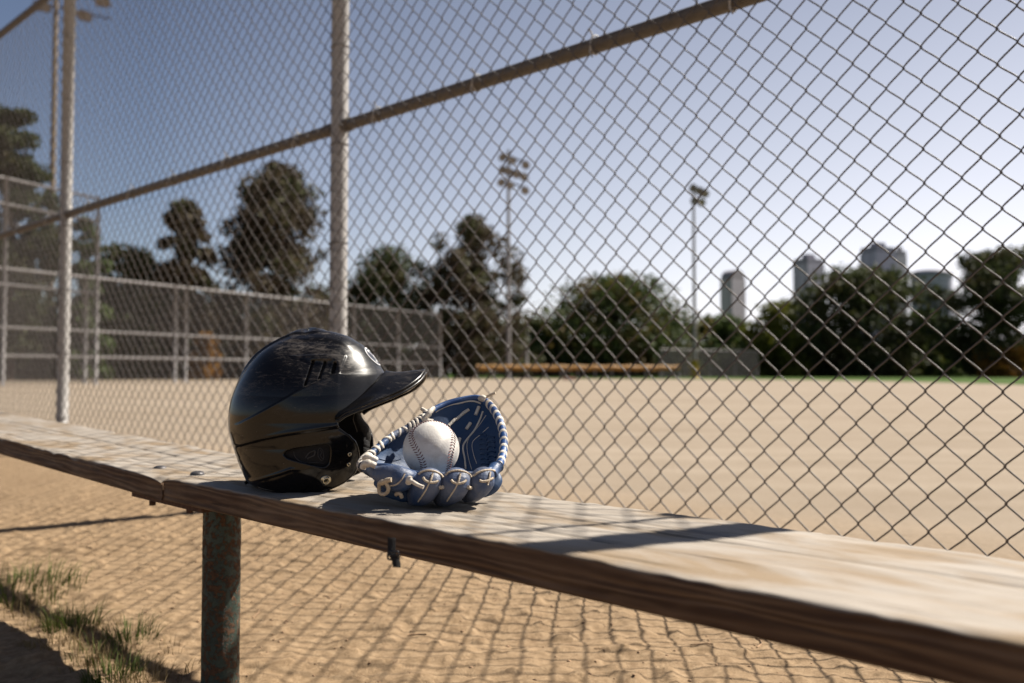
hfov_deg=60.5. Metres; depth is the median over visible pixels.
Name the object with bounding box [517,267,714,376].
tree
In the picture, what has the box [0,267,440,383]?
chain link fence
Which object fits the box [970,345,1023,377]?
shrub
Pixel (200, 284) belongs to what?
tree
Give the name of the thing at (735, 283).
tower block
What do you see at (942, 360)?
shrub
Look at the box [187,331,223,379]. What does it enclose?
shrub
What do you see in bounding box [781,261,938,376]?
tree
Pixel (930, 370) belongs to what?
tree
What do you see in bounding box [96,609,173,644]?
grass tuft
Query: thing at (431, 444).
baseball
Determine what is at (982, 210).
sky
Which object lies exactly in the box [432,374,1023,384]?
outfield lawn
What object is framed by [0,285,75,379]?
shrub
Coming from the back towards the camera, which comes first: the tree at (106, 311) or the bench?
the tree at (106, 311)
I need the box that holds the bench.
[0,412,1023,682]
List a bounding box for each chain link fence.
[0,0,1023,557]
[0,176,100,385]
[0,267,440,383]
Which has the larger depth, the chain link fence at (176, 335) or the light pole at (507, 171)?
the light pole at (507, 171)
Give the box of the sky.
[0,0,1023,372]
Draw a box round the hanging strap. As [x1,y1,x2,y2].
[387,538,400,567]
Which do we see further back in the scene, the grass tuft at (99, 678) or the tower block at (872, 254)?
the tower block at (872, 254)
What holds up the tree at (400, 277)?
on the outfield lawn at (966, 379)
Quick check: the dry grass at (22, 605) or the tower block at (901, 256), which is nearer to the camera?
the dry grass at (22, 605)
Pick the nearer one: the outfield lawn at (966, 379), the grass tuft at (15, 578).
the grass tuft at (15, 578)
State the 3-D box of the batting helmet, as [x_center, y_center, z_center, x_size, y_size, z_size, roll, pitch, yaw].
[-0.270,0.100,1.297,0.288,0.241,0.204,0,-2,0]
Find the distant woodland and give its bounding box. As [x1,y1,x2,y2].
[42,314,1018,375]
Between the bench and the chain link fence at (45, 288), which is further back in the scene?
the chain link fence at (45, 288)
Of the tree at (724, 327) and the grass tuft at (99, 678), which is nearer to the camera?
the grass tuft at (99, 678)
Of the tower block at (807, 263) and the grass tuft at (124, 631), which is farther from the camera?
the tower block at (807, 263)
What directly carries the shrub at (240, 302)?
on the ground at (302, 569)
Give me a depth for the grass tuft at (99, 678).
1.54 m
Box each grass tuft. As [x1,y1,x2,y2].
[0,552,96,611]
[26,594,120,633]
[59,624,134,665]
[66,644,167,682]
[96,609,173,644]
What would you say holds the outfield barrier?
on the outfield lawn at (966, 379)
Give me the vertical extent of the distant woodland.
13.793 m
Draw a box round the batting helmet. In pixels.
[228,328,426,492]
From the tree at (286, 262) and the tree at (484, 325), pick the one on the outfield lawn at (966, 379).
the tree at (484, 325)
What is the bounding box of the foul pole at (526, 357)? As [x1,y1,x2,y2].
[525,311,527,378]
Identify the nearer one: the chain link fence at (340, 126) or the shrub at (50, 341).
the chain link fence at (340, 126)
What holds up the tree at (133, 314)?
on the ground at (302, 569)
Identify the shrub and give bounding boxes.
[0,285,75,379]
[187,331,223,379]
[188,294,256,372]
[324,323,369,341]
[512,318,565,376]
[891,355,960,376]
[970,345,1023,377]
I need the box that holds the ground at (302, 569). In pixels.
[0,373,1023,682]
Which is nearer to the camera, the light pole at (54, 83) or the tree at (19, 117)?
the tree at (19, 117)
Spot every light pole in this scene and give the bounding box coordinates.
[33,0,110,378]
[497,150,529,378]
[689,183,708,377]
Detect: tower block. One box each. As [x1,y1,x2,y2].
[720,270,745,322]
[793,254,823,321]
[860,242,895,341]
[895,247,907,321]
[911,269,953,325]
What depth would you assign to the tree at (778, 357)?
105.70 m
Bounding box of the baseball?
[403,420,458,471]
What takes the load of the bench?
on the ground at (302, 569)
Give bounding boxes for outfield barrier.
[476,365,679,378]
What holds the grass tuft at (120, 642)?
on the ground at (302, 569)
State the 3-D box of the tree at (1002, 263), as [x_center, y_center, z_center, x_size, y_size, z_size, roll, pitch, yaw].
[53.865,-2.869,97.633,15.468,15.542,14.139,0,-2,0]
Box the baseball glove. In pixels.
[357,392,507,506]
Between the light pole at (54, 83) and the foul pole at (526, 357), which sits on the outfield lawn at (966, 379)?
the foul pole at (526, 357)
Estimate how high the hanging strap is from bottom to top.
0.027 m
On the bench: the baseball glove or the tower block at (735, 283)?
the baseball glove
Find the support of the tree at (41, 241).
on the ground at (302, 569)
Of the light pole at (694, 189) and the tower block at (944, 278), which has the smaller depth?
the light pole at (694, 189)
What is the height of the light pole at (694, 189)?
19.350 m
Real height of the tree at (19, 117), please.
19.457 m
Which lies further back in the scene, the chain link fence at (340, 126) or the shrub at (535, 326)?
the shrub at (535, 326)
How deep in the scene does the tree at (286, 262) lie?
72.12 m
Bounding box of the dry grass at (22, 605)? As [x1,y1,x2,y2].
[0,574,200,682]
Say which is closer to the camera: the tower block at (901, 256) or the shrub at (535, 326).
the shrub at (535, 326)
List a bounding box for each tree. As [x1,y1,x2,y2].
[0,104,37,128]
[0,125,59,380]
[43,214,116,379]
[70,241,173,379]
[139,197,225,379]
[201,160,329,378]
[347,242,459,375]
[407,211,544,378]
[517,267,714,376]
[683,313,762,376]
[732,299,822,376]
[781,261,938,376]
[889,307,970,376]
[919,244,1023,376]
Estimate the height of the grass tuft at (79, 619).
0.070 m

